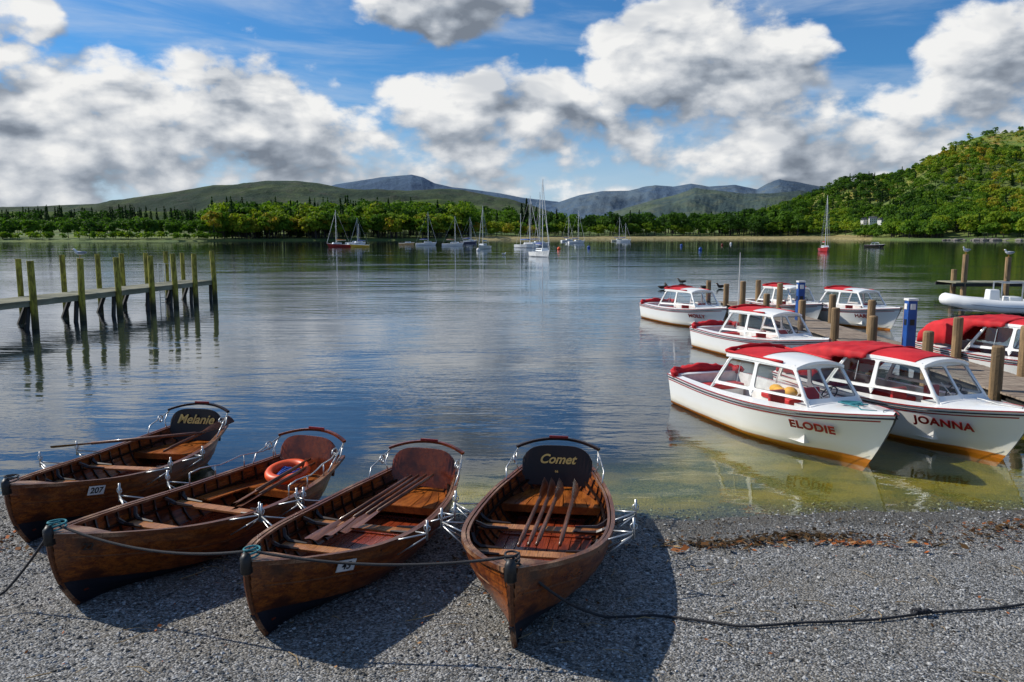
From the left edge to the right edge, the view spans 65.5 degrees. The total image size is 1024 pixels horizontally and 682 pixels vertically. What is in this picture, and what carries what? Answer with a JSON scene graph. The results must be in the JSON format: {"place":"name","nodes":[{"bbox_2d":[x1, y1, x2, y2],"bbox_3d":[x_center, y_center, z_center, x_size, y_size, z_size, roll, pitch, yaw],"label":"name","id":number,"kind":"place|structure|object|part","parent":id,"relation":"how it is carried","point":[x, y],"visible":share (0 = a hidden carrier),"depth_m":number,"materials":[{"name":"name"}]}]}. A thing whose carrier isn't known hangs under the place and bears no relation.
{"place":"outdoors","nodes":[
{"label":"outdoors","id":0,"kind":"place"},
{"bbox_2d":[0,199,519,221],"bbox_3d":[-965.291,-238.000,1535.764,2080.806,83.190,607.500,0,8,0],"label":"hill","id":1,"kind":"structure","parent":0,"point":[432,201],"depth_m":1605.78,"materials":[{"name":"green plant"}]},
{"bbox_2d":[0,181,554,214],"bbox_3d":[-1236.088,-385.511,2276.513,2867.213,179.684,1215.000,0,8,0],"label":"wooded hill","id":2,"kind":"structure","parent":0,"point":[199,198],"depth_m":2323.50,"materials":[{"name":"green plant"}]},
{"bbox_2d":[332,175,558,212],"bbox_3d":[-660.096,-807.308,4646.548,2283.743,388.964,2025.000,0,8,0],"label":"distant mountain","id":3,"kind":"structure","parent":0,"point":[407,182],"depth_m":4866.13,"materials":[{"name":"grey stone"}]},
{"bbox_2d":[0,239,1023,476],"bbox_3d":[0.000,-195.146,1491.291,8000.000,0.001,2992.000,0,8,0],"label":"lake water","id":4,"kind":"structure","parent":0,"point":[493,357],"depth_m":29.71,"materials":[{"name":"blue liquid"}]},
{"bbox_2d":[0,251,217,329],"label":"wooden jetty","id":5,"kind":"object","parent":4,"relation":"in","point":[120,292],"visible":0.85,"depth_m":37.88,"materials":[{"name":"wood"}]},
{"bbox_2d":[71,248,86,256],"bbox_3d":[-19.061,-3.856,35.078,0.614,0.454,0.199,-3,8,-20],"label":"gull","id":6,"kind":"object","parent":5,"relation":"on","point":[79,253],"visible":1,"depth_m":35.01,"materials":[{"name":"white"}]},
{"bbox_2d":[327,210,350,246],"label":"sailing boat","id":7,"kind":"object","parent":4,"relation":"on","point":[336,244],"visible":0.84,"depth_m":247.19,"materials":[{"name":"plastic"}]},
{"bbox_2d":[347,241,365,244],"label":"motor boat","id":8,"kind":"object","parent":4,"relation":"on","point":[362,243],"visible":0.62,"depth_m":297.70,"materials":[{"name":"white plastic"}]},
{"bbox_2d":[350,220,368,246],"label":"sailing boat","id":9,"kind":"object","parent":4,"relation":"on","point":[357,244],"visible":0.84,"depth_m":247.59,"materials":[{"name":"plastic"}]},
{"bbox_2d":[399,242,414,244],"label":"day boat","id":10,"kind":"object","parent":4,"relation":"on","point":[408,243],"visible":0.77,"depth_m":302.17,"materials":[{"name":"grey"}]},
{"bbox_2d":[416,215,436,244],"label":"sailing boat","id":11,"kind":"object","parent":4,"relation":"on","point":[428,243],"visible":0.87,"depth_m":287.27,"materials":[{"name":"white plastic"}]},
{"bbox_2d":[442,219,462,245],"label":"sailing boat","id":12,"kind":"object","parent":4,"relation":"on","point":[455,243],"visible":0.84,"depth_m":269.27,"materials":[{"name":"white plastic"}]},
{"bbox_2d":[460,220,476,243],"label":"sailing boat","id":13,"kind":"object","parent":4,"relation":"on","point":[470,242],"visible":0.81,"depth_m":346.68,"materials":[{"name":"plastic"}]},
{"bbox_2d":[478,206,491,248],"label":"sailing boat","id":14,"kind":"object","parent":4,"relation":"on","point":[482,246],"visible":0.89,"depth_m":213.72,"materials":[{"name":"white plastic"}]},
{"bbox_2d":[514,198,539,247],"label":"sailing boat","id":15,"kind":"object","parent":4,"relation":"on","point":[527,245],"visible":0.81,"depth_m":232.43,"materials":[{"name":"white plastic"}]},
{"bbox_2d":[528,181,549,256],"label":"sailing boat","id":16,"kind":"object","parent":4,"relation":"on","point":[542,252],"visible":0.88,"depth_m":136.49,"materials":[{"name":"white plastic"}]},
{"bbox_2d":[529,193,549,246],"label":"sailing boat","id":17,"kind":"object","parent":4,"relation":"on","point":[546,244],"visible":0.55,"depth_m":259.53,"materials":[{"name":"white plastic"}]},
{"bbox_2d":[561,219,572,241],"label":"sailing boat","id":18,"kind":"object","parent":4,"relation":"on","point":[566,240],"visible":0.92,"depth_m":445.86,"materials":[{"name":"white plastic"}]},
{"bbox_2d":[568,211,584,242],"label":"sailing boat","id":19,"kind":"object","parent":4,"relation":"on","point":[577,241],"visible":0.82,"depth_m":356.46,"materials":[{"name":"white plastic"}]},
{"bbox_2d":[616,223,630,241],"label":"sailing boat","id":20,"kind":"object","parent":4,"relation":"on","point":[624,240],"visible":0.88,"depth_m":425.79,"materials":[{"name":"white plastic"}]},
{"bbox_2d":[639,285,728,326],"bbox_3d":[7.558,-1.412,34.245,2.044,1.906,5.982,-3,8,-18],"label":"cabin motor boat","id":21,"kind":"object","parent":4,"relation":"on","point":[669,310],"visible":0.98,"depth_m":33.62,"materials":[{"name":"white plastic"}]},
{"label":"window frames","id":22,"kind":"part","parent":21,"relation":"part of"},
{"bbox_2d":[689,304,831,355],"bbox_3d":[7.774,-0.141,24.717,2.044,1.906,5.982,-3,8,-19],"label":"cabin motor boat","id":23,"kind":"object","parent":4,"relation":"on","point":[718,337],"visible":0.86,"depth_m":24.72,"materials":[{"name":"white plastic"}]},
{"bbox_2d":[738,252,740,304],"bbox_3d":[10.400,-2.795,36.450,0.052,2.500,0.060,0,8,0],"label":"whip aerial","id":24,"kind":"object","parent":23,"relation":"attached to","point":[739,281],"visible":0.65,"depth_m":36.45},
{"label":"window frames","id":25,"kind":"part","parent":23,"relation":"part of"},
{"bbox_2d":[667,343,899,470],"bbox_3d":[5.215,1.081,15.563,2.044,1.906,5.982,-3,8,-18],"label":"cabin motor boat","id":26,"kind":"object","parent":4,"relation":"on","point":[853,430],"visible":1,"depth_m":14.64,"materials":[{"name":"white plastic"}]},
{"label":"window frames","id":27,"kind":"part","parent":26,"relation":"part of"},
{"bbox_2d":[739,282,827,318],"bbox_3d":[12.430,-1.667,36.151,2.045,1.906,5.837,-2,8,-11],"label":"cabin motor boat","id":28,"kind":"object","parent":4,"relation":"on","point":[813,308],"visible":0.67,"depth_m":35.01,"materials":[{"name":"white plastic"}]},
{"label":"window frames","id":29,"kind":"part","parent":28,"relation":"part of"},
{"bbox_2d":[818,195,829,251],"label":"sailing boat","id":30,"kind":"object","parent":4,"relation":"on","point":[825,248],"visible":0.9,"depth_m":180.22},
{"bbox_2d":[817,285,902,329],"bbox_3d":[14.508,-1.395,34.116,2.044,1.906,5.837,-2,8,-16],"label":"cabin motor boat","id":31,"kind":"object","parent":4,"relation":"on","point":[851,315],"visible":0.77,"depth_m":33.00,"materials":[{"name":"white plastic"}]},
{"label":"window frames","id":32,"kind":"part","parent":31,"relation":"part of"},
{"bbox_2d":[706,280,1023,405],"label":"wooden pier","id":33,"kind":"structure","parent":4,"relation":"in","point":[996,381],"depth_m":20.98,"materials":[{"name":"brown wood"}]},
{"bbox_2d":[795,282,804,320],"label":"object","id":34,"kind":"object","parent":33,"relation":"on","point":[800,292],"visible":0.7,"depth_m":30.11,"materials":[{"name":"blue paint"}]},
{"bbox_2d":[796,281,805,288],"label":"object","id":35,"kind":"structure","parent":34,"relation":"on","point":[801,286],"depth_m":30.05,"materials":[{"name":"white plastic"}]},
{"bbox_2d":[901,300,917,346],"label":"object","id":36,"kind":"object","parent":33,"relation":"on","point":[908,334],"visible":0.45,"depth_m":21.83,"materials":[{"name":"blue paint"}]},
{"bbox_2d":[904,319,914,324],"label":"sockets","id":37,"kind":"object","parent":36,"relation":"attached to","point":[912,322],"visible":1,"depth_m":21.79,"materials":[{"name":"plastic"}]},
{"bbox_2d":[904,298,918,309],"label":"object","id":38,"kind":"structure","parent":36,"relation":"on","point":[913,306],"depth_m":21.73,"materials":[{"name":"white plastic"}]},
{"bbox_2d":[864,242,884,246],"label":"motor launch","id":39,"kind":"object","parent":4,"relation":"on","point":[874,245],"visible":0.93,"depth_m":242.71,"materials":[{"name":"grey plastic"}]},
{"bbox_2d":[772,340,1023,465],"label":"cabin motor boat","id":40,"kind":"object","parent":4,"relation":"on","point":[979,426],"visible":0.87,"depth_m":14.62,"materials":[{"name":"white plastic"}]},
{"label":"window frames","id":41,"kind":"part","parent":40,"relation":"part of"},
{"bbox_2d":[915,314,1023,374],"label":"cabin motor boat","id":42,"kind":"object","parent":4,"relation":"on","point":[997,328],"visible":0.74,"depth_m":21.54,"materials":[{"name":"red fabric"}]},
{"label":"window frames","id":43,"kind":"part","parent":42,"relation":"part of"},
{"bbox_2d":[935,254,1023,295],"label":"wooden pier","id":44,"kind":"structure","parent":4,"relation":"in","point":[963,283],"depth_m":49.21,"materials":[{"name":"brown wood"}]},
{"bbox_2d":[1004,249,1014,255],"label":"gull","id":45,"kind":"object","parent":44,"relation":"on","point":[1008,252],"visible":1,"depth_m":48.65,"materials":[{"name":"white"}]},
{"bbox_2d":[939,281,1023,313],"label":"inflatable dinghy","id":46,"kind":"object","parent":4,"relation":"on","point":[992,300],"visible":1,"depth_m":38.16,"materials":[{"name":"white rubber"}]},
{"bbox_2d":[0,400,1023,681],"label":"beach ground","id":47,"kind":"structure","parent":0,"point":[694,462],"depth_m":8.14,"materials":[{"name":"grey gravel"}]},
{"bbox_2d":[1,401,233,542],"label":"rowing boat","id":48,"kind":"object","parent":47,"relation":"on","point":[181,446],"visible":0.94,"depth_m":11.42,"materials":[{"name":"paint"}]},
{"bbox_2d":[42,426,345,604],"bbox_3d":[-3.644,1.978,9.675,2.153,1.108,4.576,3,5,20],"label":"rowing boat","id":49,"kind":"object","parent":47,"relation":"on","point":[219,512],"visible":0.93,"depth_m":9.22,"materials":[{"name":"paint"}]},
{"bbox_2d":[240,438,464,635],"bbox_3d":[-1.744,2.067,9.070,2.110,1.086,4.485,2,5,15],"label":"rowing boat","id":50,"kind":"object","parent":47,"relation":"on","point":[389,514],"visible":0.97,"depth_m":8.96,"materials":[{"name":"paint"}]},
{"bbox_2d":[0,512,1023,679],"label":"leaf litter","id":51,"kind":"object","parent":47,"relation":"on","point":[789,536],"visible":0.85,"depth_m":9.80,"materials":[{"name":"brown plant"}]},
{"bbox_2d":[0,523,1023,627],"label":"mooring rope","id":52,"kind":"object","parent":47,"relation":"on","point":[920,611],"visible":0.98,"depth_m":7.45,"materials":[{"name":"black fabric"}]},
{"bbox_2d":[26,524,1023,681],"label":"twigs","id":53,"kind":"object","parent":47,"relation":"on","point":[582,623],"visible":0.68,"depth_m":7.67,"materials":[{"name":"wood"}]},
{"bbox_2d":[438,435,638,648],"bbox_3d":[0.318,2.053,8.929,2.196,1.130,4.668,1,4,8],"label":"rowing boat","id":54,"kind":"object","parent":47,"relation":"on","point":[528,504],"visible":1,"depth_m":9.21,"materials":[{"name":"paint"}]},
{"bbox_2d":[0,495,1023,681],"bbox_3d":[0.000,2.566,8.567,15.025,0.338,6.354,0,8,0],"label":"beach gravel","id":55,"kind":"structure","parent":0,"point":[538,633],"depth_m":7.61,"materials":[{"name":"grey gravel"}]},
{"bbox_2d":[0,130,1023,240],"bbox_3d":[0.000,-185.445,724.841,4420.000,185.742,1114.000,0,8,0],"label":"shore land","id":56,"kind":"structure","parent":0,"point":[950,234],"depth_m":699.16,"materials":[{"name":"green plant"}]},
{"bbox_2d":[0,126,1023,239],"bbox_3d":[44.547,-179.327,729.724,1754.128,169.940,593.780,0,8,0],"label":"woodland","id":57,"kind":"object","parent":56,"relation":"on","point":[976,216],"depth_m":682.89,"materials":[{"name":"green plant"}]},
{"bbox_2d":[861,220,867,224],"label":"walls","id":58,"kind":"structure","parent":56,"relation":"on","point":[864,222],"depth_m":746.55,"materials":[{"name":"white paint"}]},
{"bbox_2d":[868,218,876,224],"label":"walls","id":59,"kind":"structure","parent":56,"relation":"on","point":[871,222],"depth_m":741.22,"materials":[{"name":"white paint"}]},
{"bbox_2d":[942,238,1023,240],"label":"shore rocks","id":60,"kind":"object","parent":56,"relation":"on","point":[989,239],"visible":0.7,"depth_m":518.15,"materials":[{"name":"grey stone"}]},
{"bbox_2d":[0,0,1023,206],"label":"sky","id":61,"kind":"structure","parent":0,"point":[101,101],"materials":[{"name":"blue"}]},
{"bbox_2d":[551,179,826,218],"bbox_3d":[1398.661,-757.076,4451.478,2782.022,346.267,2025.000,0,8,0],"label":"distant mountain","id":62,"kind":"structure","parent":0,"point":[600,203],"depth_m":4565.58,"materials":[{"name":"grey stone"}]},
{"bbox_2d":[612,188,805,221],"bbox_3d":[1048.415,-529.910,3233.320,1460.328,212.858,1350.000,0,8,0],"label":"mountain","id":63,"kind":"structure","parent":0,"point":[697,201],"depth_m":3256.08,"materials":[{"name":"green plant"}]}
]}

